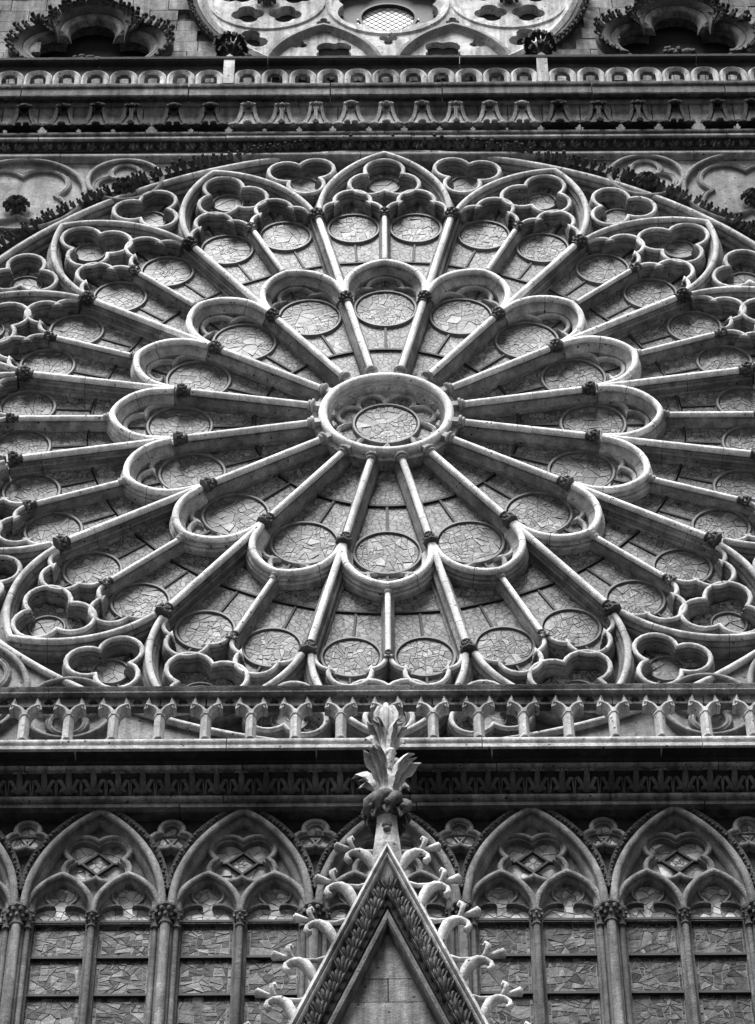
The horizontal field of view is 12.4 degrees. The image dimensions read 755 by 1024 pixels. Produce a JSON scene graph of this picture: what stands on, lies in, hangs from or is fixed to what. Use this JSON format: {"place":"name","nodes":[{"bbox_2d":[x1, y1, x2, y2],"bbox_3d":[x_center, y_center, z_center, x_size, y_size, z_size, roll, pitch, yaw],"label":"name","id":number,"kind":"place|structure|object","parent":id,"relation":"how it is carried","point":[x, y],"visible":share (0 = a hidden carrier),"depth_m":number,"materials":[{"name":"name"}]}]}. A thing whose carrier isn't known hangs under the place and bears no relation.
{"place":"outdoors","nodes":[
{"label":"outdoors","id":0,"kind":"place"},
{"bbox_2d":[0,147,754,739],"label":"spandrel wall","id":1,"kind":"structure","parent":0,"point":[40,191],"depth_m":49.62,"materials":[{"name":"stone"}]},
{"bbox_2d":[0,646,30,731],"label":"blind roundel","id":2,"kind":"object","parent":1,"relation":"attached to","point":[14,660],"visible":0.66,"depth_m":41.29,"materials":[{"name":"stone"}]},
{"bbox_2d":[0,158,87,234],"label":"blind roundel","id":3,"kind":"object","parent":1,"relation":"attached to","point":[14,203],"visible":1,"depth_m":49.84,"materials":[{"name":"stone"}]},
{"bbox_2d":[29,676,107,739],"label":"blind roundel","id":4,"kind":"object","parent":1,"relation":"attached to","point":[79,733],"visible":0.32,"depth_m":40.52,"materials":[{"name":"stone"}]},
{"bbox_2d":[85,158,164,204],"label":"blind roundel","id":5,"kind":"object","parent":1,"relation":"attached to","point":[127,184],"visible":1,"depth_m":49.99,"materials":[{"name":"stone"}]},
{"bbox_2d":[0,133,754,740],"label":"rose window","id":6,"kind":"structure","parent":1,"relation":"attached to","point":[390,419],"depth_m":45.21,"materials":[{"name":"stone"}]},
{"bbox_2d":[0,80,754,172],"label":"cornice","id":7,"kind":"structure","parent":1,"relation":"attached to","point":[168,123],"depth_m":50.99,"materials":[{"name":"stone"}]},
{"bbox_2d":[0,29,754,91],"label":"balustrade","id":8,"kind":"object","parent":7,"relation":"on","point":[230,63],"visible":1,"depth_m":52.12,"materials":[{"name":"stone"}]},
{"bbox_2d":[606,155,684,200],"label":"blind roundel","id":9,"kind":"object","parent":1,"relation":"attached to","point":[647,176],"visible":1,"depth_m":50.07,"materials":[{"name":"stone"}]},
{"bbox_2d":[665,673,745,736],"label":"blind roundel","id":10,"kind":"object","parent":1,"relation":"attached to","point":[694,729],"visible":0.37,"depth_m":40.54,"materials":[{"name":"stone"}]},
{"bbox_2d":[680,154,754,227],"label":"blind roundel","id":11,"kind":"object","parent":1,"relation":"attached to","point":[748,194],"visible":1,"depth_m":49.82,"materials":[{"name":"stone"}]},
{"bbox_2d":[746,658,754,682],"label":"blind roundel","id":12,"kind":"object","parent":1,"relation":"attached to","point":[750,677],"visible":0.57,"depth_m":41.19,"materials":[{"name":"stone"}]},
{"bbox_2d":[244,702,530,1023],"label":"stone gable","id":13,"kind":"structure","parent":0,"point":[387,958],"depth_m":36.24,"materials":[{"name":"stone"}]},
{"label":"gallery wall","id":14,"kind":"structure","parent":0,"visible":0},
{"bbox_2d":[0,820,62,874],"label":"trefoil light","id":15,"kind":"object","parent":14,"relation":"attached to","point":[26,838],"visible":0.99,"depth_m":39.10,"materials":[{"name":"stone"}]},
{"bbox_2d":[135,818,206,873],"bbox_3d":[-2.318,3.875,38.894,1.622,1.366,0.232,0,-52,0],"label":"trefoil light","id":16,"kind":"object","parent":14,"relation":"attached to","point":[170,837],"visible":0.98,"depth_m":39.10,"materials":[{"name":"stone"}]},
{"bbox_2d":[280,819,351,899],"bbox_3d":[-0.697,3.865,38.893,1.622,1.366,0.232,0,-52,0],"label":"trefoil light","id":17,"kind":"object","parent":14,"relation":"attached to","point":[315,837],"visible":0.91,"depth_m":39.10,"materials":[{"name":"stone"}]},
{"bbox_2d":[0,736,754,821],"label":"cornice","id":18,"kind":"structure","parent":14,"relation":"attached to","point":[307,779],"depth_m":39.39,"materials":[{"name":"stone"}]},
{"bbox_2d":[0,683,754,739],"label":"balustrade","id":19,"kind":"object","parent":18,"relation":"on","point":[341,705],"visible":0.98,"depth_m":40.19,"materials":[{"name":"stone"}]},
{"bbox_2d":[424,818,495,871],"bbox_3d":[0.925,3.856,38.892,1.622,1.366,0.232,0,-52,0],"label":"trefoil light","id":20,"kind":"object","parent":14,"relation":"attached to","point":[459,836],"visible":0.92,"depth_m":39.10,"materials":[{"name":"stone"}]},
{"bbox_2d":[568,817,638,872],"bbox_3d":[2.547,3.847,38.891,1.622,1.366,0.232,0,-52,0],"label":"trefoil light","id":21,"kind":"object","parent":14,"relation":"attached to","point":[604,835],"visible":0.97,"depth_m":39.10,"materials":[{"name":"stone"}]},
{"bbox_2d":[711,816,754,869],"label":"trefoil light","id":22,"kind":"object","parent":14,"relation":"attached to","point":[741,830],"visible":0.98,"depth_m":39.10,"materials":[{"name":"stone"}]},
{"label":"pavement","id":23,"kind":"structure","parent":0,"visible":0},
{"bbox_2d":[35,27,731,57],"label":"church wall","id":24,"kind":"structure","parent":23,"relation":"on","point":[105,46],"depth_m":54.95,"materials":[{"name":"grey stone"}]},
{"bbox_2d":[0,0,754,100],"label":"wall","id":25,"kind":"structure","parent":24,"relation":"attached to","point":[191,39],"depth_m":54.90,"materials":[{"name":"stone"}]},
{"bbox_2d":[4,0,174,57],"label":"foliate niche","id":26,"kind":"object","parent":25,"relation":"attached to","point":[124,22],"visible":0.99,"depth_m":54.64,"materials":[{"name":"stone"}]},
{"bbox_2d":[187,0,588,86],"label":"rose","id":27,"kind":"object","parent":25,"relation":"attached to","point":[267,28],"visible":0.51,"depth_m":54.84,"materials":[{"name":"stone"}]},
{"bbox_2d":[593,0,754,53],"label":"foliate niche","id":28,"kind":"object","parent":25,"relation":"attached to","point":[705,17],"visible":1,"depth_m":54.72,"materials":[{"name":"stone"}]},
{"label":"lower wall","id":29,"kind":"structure","parent":23,"relation":"on","visible":0},
{"bbox_2d":[0,831,21,945],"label":"gallery window","id":30,"kind":"structure","parent":29,"relation":"on","point":[10,876],"depth_m":38.45,"materials":[{"name":"stone"}]},
{"bbox_2d":[0,901,35,1023],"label":"gallery pier","id":31,"kind":"structure","parent":29,"relation":"on","point":[17,920],"depth_m":37.44,"materials":[{"name":"stone"}]},
{"bbox_2d":[19,810,168,1023],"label":"gallery window","id":32,"kind":"structure","parent":29,"relation":"on","point":[97,896],"depth_m":38.15,"materials":[{"name":"stone"}]},
{"bbox_2d":[144,900,183,1023],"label":"gallery pier","id":33,"kind":"structure","parent":29,"relation":"on","point":[161,1003],"depth_m":37.38,"materials":[{"name":"stone"}]},
{"bbox_2d":[166,809,315,1023],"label":"gallery window","id":34,"kind":"structure","parent":29,"relation":"on","point":[240,889],"depth_m":38.20,"materials":[{"name":"stone"}]},
{"bbox_2d":[297,900,331,1006],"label":"gallery pier","id":35,"kind":"structure","parent":29,"relation":"on","point":[316,944],"depth_m":37.63,"materials":[{"name":"stone"}]},
{"bbox_2d":[313,811,462,947],"bbox_3d":[0.119,4.867,37.486,1.652,4.909,0.281,0,-52,0],"label":"gallery window","id":36,"kind":"structure","parent":29,"relation":"on","point":[357,870],"depth_m":38.63,"materials":[{"name":"stone"}]},
{"bbox_2d":[445,899,480,1008],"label":"gallery pier","id":37,"kind":"structure","parent":29,"relation":"on","point":[461,942],"depth_m":37.61,"materials":[{"name":"stone"}]},
{"bbox_2d":[460,808,609,1023],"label":"gallery window","id":38,"kind":"structure","parent":29,"relation":"on","point":[535,888],"depth_m":38.19,"materials":[{"name":"stone"}]},
{"bbox_2d":[592,898,633,1023],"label":"gallery pier","id":39,"kind":"structure","parent":29,"relation":"on","point":[616,1003],"depth_m":37.37,"materials":[{"name":"stone"}]},
{"bbox_2d":[607,807,754,1023],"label":"gallery window","id":40,"kind":"structure","parent":29,"relation":"on","point":[681,886],"depth_m":38.09,"materials":[{"name":"stone"}]},
{"bbox_2d":[740,898,754,1023],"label":"gallery pier","id":41,"kind":"structure","parent":29,"relation":"on","point":[748,916],"depth_m":37.70,"materials":[{"name":"stone"}]}
]}

